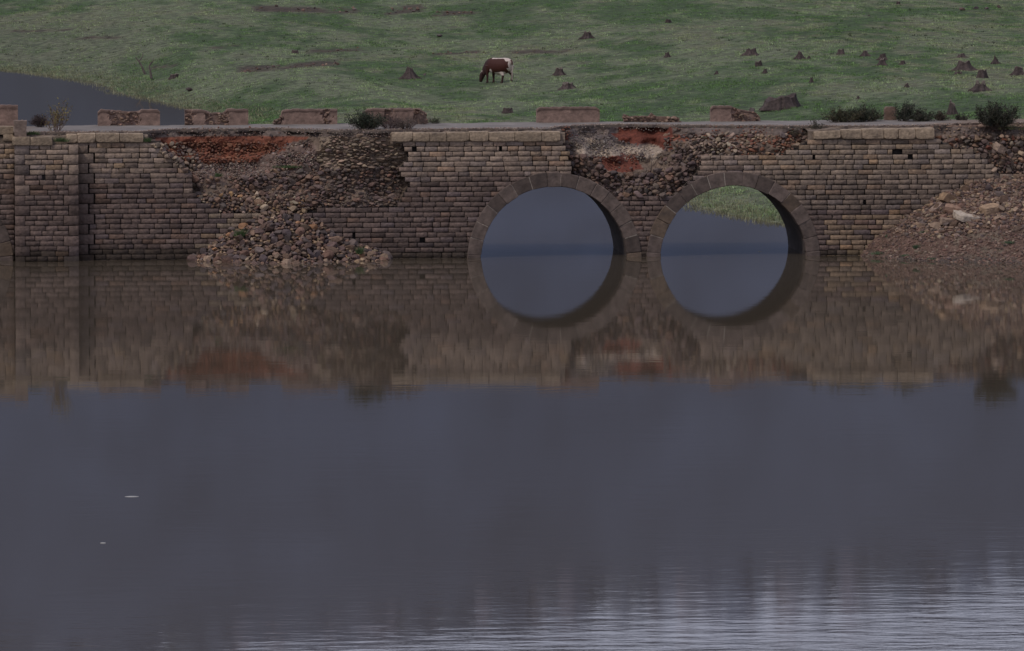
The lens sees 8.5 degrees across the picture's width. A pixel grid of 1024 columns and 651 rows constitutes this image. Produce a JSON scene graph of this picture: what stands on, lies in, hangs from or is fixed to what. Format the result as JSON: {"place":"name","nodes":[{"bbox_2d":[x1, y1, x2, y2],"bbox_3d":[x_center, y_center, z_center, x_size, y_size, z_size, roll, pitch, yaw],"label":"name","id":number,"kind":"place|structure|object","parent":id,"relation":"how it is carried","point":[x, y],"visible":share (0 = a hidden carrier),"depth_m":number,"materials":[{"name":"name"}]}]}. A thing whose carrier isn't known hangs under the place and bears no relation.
{"place":"outdoors","nodes":[
{"label":"outdoors","id":0,"kind":"place"},
{"bbox_2d":[0,70,1023,650],"bbox_3d":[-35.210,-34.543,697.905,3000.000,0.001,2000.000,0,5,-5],"label":"water","id":1,"kind":"structure","parent":0,"point":[550,420],"depth_m":216.05,"materials":[{"name":"grey liquid"}]},
{"bbox_2d":[195,209,389,263],"bbox_3d":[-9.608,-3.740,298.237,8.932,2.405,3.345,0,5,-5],"label":"rubble","id":2,"kind":"object","parent":1,"relation":"in","point":[271,212],"visible":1,"depth_m":298.59,"materials":[{"name":"stone"}]},
{"bbox_2d":[187,254,196,260],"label":"loose stone","id":3,"kind":"object","parent":2,"relation":"on","point":[191,257],"visible":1,"depth_m":298.69,"materials":[{"name":"stone"}]},
{"bbox_2d":[200,248,206,254],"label":"loose stone","id":4,"kind":"object","parent":2,"relation":"on","point":[203,250],"visible":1,"depth_m":299.11,"materials":[{"name":"stone"}]},
{"bbox_2d":[222,257,231,262],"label":"loose stone","id":5,"kind":"object","parent":2,"relation":"on","point":[226,260],"visible":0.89,"depth_m":297.62,"materials":[{"name":"brown stone"}]},
{"bbox_2d":[220,255,235,259],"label":"loose stone","id":6,"kind":"object","parent":2,"relation":"on","point":[230,257],"visible":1,"depth_m":297.79,"materials":[{"name":"stone"}]},
{"bbox_2d":[226,249,234,253],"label":"loose stone","id":7,"kind":"object","parent":2,"relation":"on","point":[230,251],"visible":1,"depth_m":298.20,"materials":[{"name":"stone"}]},
{"bbox_2d":[226,240,237,245],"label":"loose stone","id":8,"kind":"object","parent":2,"relation":"on","point":[230,242],"visible":1,"depth_m":298.57,"materials":[{"name":"stone"}]},
{"bbox_2d":[234,234,243,242],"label":"loose stone","id":9,"kind":"object","parent":2,"relation":"on","point":[240,237],"visible":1,"depth_m":298.52,"materials":[{"name":"stone"}]},
{"bbox_2d":[231,228,247,235],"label":"grass tuft","id":10,"kind":"object","parent":2,"relation":"on","point":[242,233],"visible":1,"depth_m":298.63,"materials":[{"name":"green plant"}]},
{"bbox_2d":[238,223,248,228],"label":"loose stone","id":11,"kind":"object","parent":2,"relation":"on","point":[242,225],"visible":1,"depth_m":299.30,"materials":[{"name":"brown stone"}]},
{"bbox_2d":[240,250,249,255],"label":"loose stone","id":12,"kind":"object","parent":2,"relation":"on","point":[245,252],"visible":1,"depth_m":297.77,"materials":[{"name":"brown stone"}]},
{"bbox_2d":[246,219,254,224],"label":"loose stone","id":13,"kind":"object","parent":2,"relation":"on","point":[250,221],"visible":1,"depth_m":299.24,"materials":[{"name":"stone"}]},
{"bbox_2d":[254,246,264,253],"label":"loose stone","id":14,"kind":"object","parent":2,"relation":"on","point":[258,250],"visible":1,"depth_m":297.73,"materials":[{"name":"grey stone"}]},
{"bbox_2d":[254,228,265,234],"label":"loose stone","id":15,"kind":"object","parent":2,"relation":"on","point":[258,231],"visible":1,"depth_m":298.59,"materials":[{"name":"brown stone"}]},
{"bbox_2d":[259,254,267,262],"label":"loose stone","id":16,"kind":"object","parent":2,"relation":"on","point":[262,257],"visible":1,"depth_m":297.37,"materials":[{"name":"grey stone"}]},
{"bbox_2d":[261,235,267,240],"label":"loose stone","id":17,"kind":"object","parent":2,"relation":"on","point":[264,237],"visible":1,"depth_m":298.25,"materials":[{"name":"stone"}]},
{"bbox_2d":[265,223,274,231],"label":"loose stone","id":18,"kind":"object","parent":2,"relation":"on","point":[269,228],"visible":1,"depth_m":298.63,"materials":[{"name":"stone"}]},
{"bbox_2d":[271,236,277,243],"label":"loose stone","id":19,"kind":"object","parent":2,"relation":"on","point":[274,239],"visible":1,"depth_m":298.10,"materials":[{"name":"stone"}]},
{"bbox_2d":[273,230,281,235],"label":"loose stone","id":20,"kind":"object","parent":2,"relation":"on","point":[277,232],"visible":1,"depth_m":298.35,"materials":[{"name":"stone"}]},
{"bbox_2d":[276,241,284,246],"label":"loose stone","id":21,"kind":"object","parent":2,"relation":"on","point":[280,244],"visible":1,"depth_m":297.79,"materials":[{"name":"stone"}]},
{"bbox_2d":[280,259,291,263],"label":"loose stone","id":22,"kind":"object","parent":2,"relation":"on","point":[287,261],"visible":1,"depth_m":296.99,"materials":[{"name":"stone"}]},
{"bbox_2d":[282,253,289,258],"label":"loose stone","id":23,"kind":"object","parent":2,"relation":"on","point":[286,255],"visible":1,"depth_m":297.30,"materials":[{"name":"stone"}]},
{"bbox_2d":[282,245,290,252],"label":"loose stone","id":24,"kind":"object","parent":2,"relation":"on","point":[286,248],"visible":1,"depth_m":297.60,"materials":[{"name":"stone"}]},
{"bbox_2d":[282,229,290,235],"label":"loose stone","id":25,"kind":"object","parent":2,"relation":"on","point":[286,231],"visible":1,"depth_m":298.38,"materials":[{"name":"stone"}]},
{"bbox_2d":[284,234,291,240],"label":"loose stone","id":26,"kind":"object","parent":2,"relation":"on","point":[287,237],"visible":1,"depth_m":298.16,"materials":[{"name":"stone"}]},
{"bbox_2d":[289,205,296,211],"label":"loose stone","id":27,"kind":"object","parent":2,"relation":"on","point":[293,208],"visible":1,"depth_m":299.78,"materials":[{"name":"stone"}]},
{"bbox_2d":[293,214,300,221],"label":"loose stone","id":28,"kind":"object","parent":2,"relation":"on","point":[296,217],"visible":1,"depth_m":299.30,"materials":[{"name":"grey stone"}]},
{"bbox_2d":[295,227,304,236],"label":"loose stone","id":29,"kind":"object","parent":2,"relation":"on","point":[300,231],"visible":1,"depth_m":298.56,"materials":[{"name":"brown stone"}]},
{"bbox_2d":[300,224,311,230],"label":"loose stone","id":30,"kind":"object","parent":2,"relation":"on","point":[306,227],"visible":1,"depth_m":298.89,"materials":[{"name":"brown stone"}]},
{"bbox_2d":[304,242,311,248],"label":"loose stone","id":31,"kind":"object","parent":2,"relation":"on","point":[308,245],"visible":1,"depth_m":298.00,"materials":[{"name":"stone"}]},
{"bbox_2d":[307,248,315,257],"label":"loose stone","id":32,"kind":"object","parent":2,"relation":"on","point":[310,253],"visible":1,"depth_m":297.79,"materials":[{"name":"grey stone"}]},
{"bbox_2d":[309,224,317,230],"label":"loose stone","id":33,"kind":"object","parent":2,"relation":"on","point":[314,226],"visible":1,"depth_m":299.07,"materials":[{"name":"stone"}]},
{"bbox_2d":[313,250,320,257],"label":"loose stone","id":34,"kind":"object","parent":2,"relation":"on","point":[316,253],"visible":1,"depth_m":297.97,"materials":[{"name":"stone"}]},
{"bbox_2d":[321,250,333,259],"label":"loose stone","id":35,"kind":"object","parent":2,"relation":"on","point":[328,254],"visible":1,"depth_m":298.03,"materials":[{"name":"brown stone"}]},
{"bbox_2d":[325,246,338,254],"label":"loose stone","id":36,"kind":"object","parent":2,"relation":"on","point":[334,250],"visible":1,"depth_m":298.41,"materials":[{"name":"brown stone"}]},
{"bbox_2d":[327,241,336,246],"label":"loose stone","id":37,"kind":"object","parent":2,"relation":"on","point":[333,244],"visible":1,"depth_m":298.74,"materials":[{"name":"stone"}]},
{"bbox_2d":[328,236,341,242],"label":"loose stone","id":38,"kind":"object","parent":2,"relation":"on","point":[337,239],"visible":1,"depth_m":299.17,"materials":[{"name":"brown stone"}]},
{"bbox_2d":[336,254,345,259],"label":"loose stone","id":39,"kind":"object","parent":2,"relation":"on","point":[340,256],"visible":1,"depth_m":298.24,"materials":[{"name":"stone"}]},
{"bbox_2d":[344,245,355,250],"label":"loose stone","id":40,"kind":"object","parent":2,"relation":"on","point":[350,247],"visible":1,"depth_m":299.17,"materials":[{"name":"brown stone"}]},
{"bbox_2d":[349,239,357,244],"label":"loose stone","id":41,"kind":"object","parent":2,"relation":"on","point":[353,241],"visible":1,"depth_m":299.86,"materials":[{"name":"stone"}]},
{"bbox_2d":[352,254,359,259],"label":"loose stone","id":42,"kind":"object","parent":2,"relation":"on","point":[355,256],"visible":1,"depth_m":298.54,"materials":[{"name":"stone"}]},
{"bbox_2d":[381,250,392,258],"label":"loose stone","id":43,"kind":"object","parent":2,"relation":"on","point":[388,253],"visible":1,"depth_m":299.72,"materials":[{"name":"stone"}]},
{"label":"loose stone","id":44,"kind":"object","parent":2,"relation":"on","visible":0},
{"bbox_2d":[355,246,365,253],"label":"grass tuft","id":45,"kind":"object","parent":44,"relation":"on","point":[359,251],"visible":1,"depth_m":298.91,"materials":[{"name":"green plant"}]},
{"bbox_2d":[0,105,1023,261],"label":"bridge","id":46,"kind":"structure","parent":1,"relation":"in","point":[838,191],"depth_m":300.51,"materials":[{"name":"stone"}]},
{"bbox_2d":[26,131,40,134],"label":"grass tuft","id":47,"kind":"object","parent":46,"relation":"on","point":[32,133],"visible":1,"depth_m":298.25,"materials":[{"name":"plant"}]},
{"bbox_2d":[52,137,69,141],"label":"grass tuft","id":48,"kind":"object","parent":46,"relation":"on","point":[60,140],"visible":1,"depth_m":298.32,"materials":[{"name":"green plant"}]},
{"bbox_2d":[270,165,302,167],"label":"grass tuft","id":49,"kind":"object","parent":46,"relation":"on","point":[286,166],"visible":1,"depth_m":300.24,"materials":[{"name":"green plant"}]},
{"bbox_2d":[787,128,799,136],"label":"shrub","id":50,"kind":"object","parent":46,"relation":"on","point":[794,133],"visible":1,"depth_m":302.06,"materials":[{"name":"green plant"}]},
{"bbox_2d":[974,97,1021,130],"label":"shrub","id":51,"kind":"object","parent":46,"relation":"on","point":[993,118],"visible":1,"depth_m":302.68,"materials":[{"name":"green plant"}]},
{"bbox_2d":[993,142,1006,153],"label":"hewn block","id":52,"kind":"object","parent":46,"relation":"on","point":[999,148],"depth_m":301.92,"materials":[{"name":"beige stone"}]},
{"bbox_2d":[0,0,1023,223],"bbox_3d":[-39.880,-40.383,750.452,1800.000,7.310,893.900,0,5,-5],"label":"field","id":53,"kind":"structure","parent":0,"point":[119,46],"depth_m":466.48,"materials":[{"name":"green plant"}]},
{"bbox_2d":[135,54,145,74],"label":"dead branch","id":54,"kind":"object","parent":53,"relation":"on","point":[143,70],"visible":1,"depth_m":472.99,"materials":[{"name":"brown wood"}]},
{"bbox_2d":[148,58,153,78],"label":"dead branch","id":55,"kind":"object","parent":53,"relation":"on","point":[150,72],"visible":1,"depth_m":467.44,"materials":[{"name":"brown wood"}]},
{"bbox_2d":[168,73,178,79],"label":"tree stump","id":56,"kind":"object","parent":53,"relation":"on","point":[173,76],"visible":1,"depth_m":461.38,"materials":[{"name":"brown wood"}]},
{"bbox_2d":[0,56,784,225],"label":"riverbank","id":57,"kind":"structure","parent":53,"relation":"on","point":[699,203],"depth_m":435.57,"materials":[{"name":"green plant"}]},
{"bbox_2d":[399,66,420,79],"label":"tree stump","id":58,"kind":"object","parent":53,"relation":"on","point":[409,73],"visible":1,"depth_m":444.04,"materials":[{"name":"brown wood"}]},
{"bbox_2d":[479,58,513,82],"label":"cow","id":59,"kind":"object","parent":53,"relation":"on","point":[499,66],"visible":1,"depth_m":436.66},
{"bbox_2d":[501,108,513,113],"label":"tree stump","id":60,"kind":"object","parent":53,"relation":"on","point":[507,110],"visible":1,"depth_m":399.00,"materials":[{"name":"brown wood"}]},
{"bbox_2d":[552,66,566,75],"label":"tree stump","id":61,"kind":"object","parent":53,"relation":"on","point":[559,71],"visible":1,"depth_m":439.96,"materials":[{"name":"brown wood"}]},
{"bbox_2d":[557,82,575,89],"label":"tree stump","id":62,"kind":"object","parent":53,"relation":"on","point":[565,85],"visible":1,"depth_m":426.80,"materials":[{"name":"brown wood"}]},
{"bbox_2d":[578,31,594,39],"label":"tree stump","id":63,"kind":"object","parent":53,"relation":"on","point":[587,35],"visible":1,"depth_m":479.66,"materials":[{"name":"brown wood"}]},
{"bbox_2d":[740,48,758,55],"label":"tree stump","id":64,"kind":"object","parent":53,"relation":"on","point":[749,51],"visible":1,"depth_m":440.92,"materials":[{"name":"brown wood"}]},
{"bbox_2d":[755,60,762,66],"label":"tree stump","id":65,"kind":"object","parent":53,"relation":"on","point":[758,63],"visible":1,"depth_m":428.57,"materials":[{"name":"brown wood"}]},
{"bbox_2d":[759,93,800,110],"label":"tree stump","id":66,"kind":"object","parent":53,"relation":"on","point":[781,102],"visible":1,"depth_m":383.82,"materials":[{"name":"brown wood"}]},
{"bbox_2d":[792,50,806,59],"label":"tree stump","id":67,"kind":"object","parent":53,"relation":"on","point":[799,55],"visible":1,"depth_m":432.22,"materials":[{"name":"brown wood"}]},
{"bbox_2d":[836,49,844,54],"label":"tree stump","id":68,"kind":"object","parent":53,"relation":"on","point":[840,51],"visible":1,"depth_m":435.26,"materials":[{"name":"brown wood"}]},
{"bbox_2d":[859,50,870,55],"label":"tree stump","id":69,"kind":"object","parent":53,"relation":"on","point":[865,53],"visible":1,"depth_m":431.98,"materials":[{"name":"brown wood"}]},
{"bbox_2d":[875,58,887,65],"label":"tree stump","id":70,"kind":"object","parent":53,"relation":"on","point":[882,62],"visible":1,"depth_m":418.24,"materials":[{"name":"brown wood"}]},
{"bbox_2d":[876,53,887,59],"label":"tree stump","id":71,"kind":"object","parent":53,"relation":"on","point":[882,56],"visible":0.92,"depth_m":425.81,"materials":[{"name":"brown wood"}]},
{"bbox_2d":[946,99,957,114],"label":"tree stump","id":72,"kind":"object","parent":53,"relation":"on","point":[951,110],"visible":0.98,"depth_m":369.23,"materials":[{"name":"brown wood"}]},
{"bbox_2d":[955,53,968,57],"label":"tree stump","id":73,"kind":"object","parent":53,"relation":"on","point":[961,55],"visible":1,"depth_m":425.23,"materials":[{"name":"brown wood"}]},
{"bbox_2d":[951,60,977,70],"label":"tree stump","id":74,"kind":"object","parent":53,"relation":"on","point":[965,66],"visible":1,"depth_m":406.81,"materials":[{"name":"brown wood"}]},
{"bbox_2d":[968,80,991,92],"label":"tree stump","id":75,"kind":"object","parent":53,"relation":"on","point":[978,87],"visible":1,"depth_m":384.41,"materials":[{"name":"brown wood"}]},
{"bbox_2d":[976,69,988,77],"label":"tree stump","id":76,"kind":"object","parent":53,"relation":"on","point":[982,73],"visible":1,"depth_m":397.47,"materials":[{"name":"brown wood"}]},
{"bbox_2d":[990,54,1001,63],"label":"tree stump","id":77,"kind":"object","parent":53,"relation":"on","point":[995,60],"visible":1,"depth_m":415.75,"materials":[{"name":"brown wood"}]},
{"bbox_2d":[1009,66,1023,75],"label":"tree stump","id":78,"kind":"object","parent":53,"relation":"on","point":[1017,71],"visible":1,"depth_m":399.04,"materials":[{"name":"brown wood"}]},
{"bbox_2d":[13,119,1023,135],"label":"road","id":79,"kind":"structure","parent":0,"point":[138,128],"depth_m":303.22,"materials":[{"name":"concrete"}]},
{"bbox_2d":[28,114,50,126],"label":"shrub","id":80,"kind":"object","parent":79,"relation":"on","point":[37,120],"visible":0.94,"depth_m":303.35,"materials":[{"name":"green plant"}]},
{"bbox_2d":[41,97,72,130],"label":"shrub","id":81,"kind":"object","parent":79,"relation":"on","point":[57,116],"visible":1,"depth_m":299.37,"materials":[{"name":"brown plant"}]},
{"bbox_2d":[343,108,389,129],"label":"shrub","id":82,"kind":"object","parent":79,"relation":"on","point":[367,122],"visible":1,"depth_m":300.35,"materials":[{"name":"green plant"}]},
{"bbox_2d":[378,113,404,128],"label":"shrub","id":83,"kind":"object","parent":79,"relation":"on","point":[389,125],"visible":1,"depth_m":301.33,"materials":[{"name":"brown plant"}]},
{"bbox_2d":[391,115,416,128],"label":"shrub","id":84,"kind":"object","parent":79,"relation":"on","point":[407,124],"visible":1,"depth_m":300.80,"materials":[{"name":"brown plant"}]},
{"bbox_2d":[410,111,432,123],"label":"shrub","id":85,"kind":"object","parent":79,"relation":"on","point":[421,120],"visible":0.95,"depth_m":304.75,"materials":[{"name":"green plant"}]},
{"bbox_2d":[428,116,439,123],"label":"shrub","id":86,"kind":"object","parent":79,"relation":"on","point":[434,120],"visible":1,"depth_m":305.24,"materials":[{"name":"green plant"}]},
{"bbox_2d":[808,118,824,128],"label":"shrub","id":87,"kind":"object","parent":79,"relation":"on","point":[815,125],"visible":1,"depth_m":302.16,"materials":[{"name":"green plant"}]},
{"bbox_2d":[819,106,863,121],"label":"shrub","id":88,"kind":"object","parent":79,"relation":"on","point":[840,115],"visible":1,"depth_m":305.61,"materials":[{"name":"green plant"}]},
{"bbox_2d":[849,102,884,121],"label":"shrub","id":89,"kind":"object","parent":79,"relation":"on","point":[868,115],"visible":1,"depth_m":306.19,"materials":[{"name":"green plant"}]},
{"bbox_2d":[892,99,915,120],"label":"shrub","id":90,"kind":"object","parent":79,"relation":"on","point":[903,114],"visible":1,"depth_m":306.19,"materials":[{"name":"green plant"}]},
{"bbox_2d":[910,106,935,121],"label":"shrub","id":91,"kind":"object","parent":79,"relation":"on","point":[919,116],"visible":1,"depth_m":306.13,"materials":[{"name":"green plant"}]},
{"bbox_2d":[932,110,952,120],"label":"shrub","id":92,"kind":"object","parent":79,"relation":"on","point":[940,116],"visible":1,"depth_m":307.01,"materials":[{"name":"green plant"}]},
{"bbox_2d":[953,112,969,119],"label":"shrub","id":93,"kind":"object","parent":79,"relation":"on","point":[958,117],"visible":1,"depth_m":307.14,"materials":[{"name":"green plant"}]},
{"bbox_2d":[860,177,1023,263],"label":"bank","id":94,"kind":"structure","parent":0,"point":[942,245],"depth_m":299.48,"materials":[{"name":"brown gravel"}]},
{"bbox_2d":[915,222,925,227],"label":"hewn block","id":95,"kind":"object","parent":94,"relation":"on","point":[918,224],"depth_m":301.05,"materials":[{"name":"stone"}]},
{"bbox_2d":[930,222,940,229],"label":"loose stone","id":96,"kind":"object","parent":94,"relation":"on","point":[934,225],"visible":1,"depth_m":300.69,"materials":[{"name":"beige stone"}]},
{"bbox_2d":[929,202,943,210],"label":"hewn block","id":97,"kind":"object","parent":94,"relation":"on","point":[938,207],"depth_m":301.58,"materials":[{"name":"brown stone"}]},
{"bbox_2d":[938,192,955,202],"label":"hewn block","id":98,"kind":"object","parent":94,"relation":"on","point":[946,197],"depth_m":301.65,"materials":[{"name":"beige stone"}]},
{"bbox_2d":[939,217,956,224],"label":"hewn block","id":99,"kind":"object","parent":94,"relation":"on","point":[943,220],"depth_m":300.59,"materials":[{"name":"stone"}]},
{"bbox_2d":[944,203,960,213],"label":"hewn block","id":100,"kind":"object","parent":94,"relation":"on","point":[949,208],"depth_m":301.06,"materials":[{"name":"brown stone"}]},
{"bbox_2d":[961,185,969,190],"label":"loose stone","id":101,"kind":"object","parent":94,"relation":"on","point":[965,188],"visible":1,"depth_m":301.93,"materials":[{"name":"stone"}]},
{"bbox_2d":[953,210,981,221],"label":"hewn block","id":102,"kind":"object","parent":94,"relation":"on","point":[959,215],"depth_m":300.41,"materials":[{"name":"grey stone"}]},
{"bbox_2d":[979,203,999,216],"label":"hewn block","id":103,"kind":"object","parent":94,"relation":"on","point":[989,209],"depth_m":300.56,"materials":[{"name":"brown stone"}]},
{"bbox_2d":[994,191,1004,196],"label":"loose stone","id":104,"kind":"object","parent":94,"relation":"on","point":[999,193],"visible":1,"depth_m":301.50,"materials":[{"name":"brown stone"}]},
{"bbox_2d":[998,195,1007,204],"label":"loose stone","id":105,"kind":"object","parent":94,"relation":"on","point":[1002,199],"visible":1,"depth_m":301.13,"materials":[{"name":"brown stone"}]},
{"bbox_2d":[1013,225,1020,231],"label":"loose stone","id":106,"kind":"object","parent":94,"relation":"on","point":[1016,228],"visible":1,"depth_m":299.46,"materials":[{"name":"stone"}]},
{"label":"verge","id":107,"kind":"structure","parent":0,"visible":0},
{"bbox_2d":[997,123,1023,129],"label":"verge grass","id":108,"kind":"structure","parent":107,"relation":"on","point":[1009,126],"depth_m":302.96,"materials":[{"name":"green plant"}]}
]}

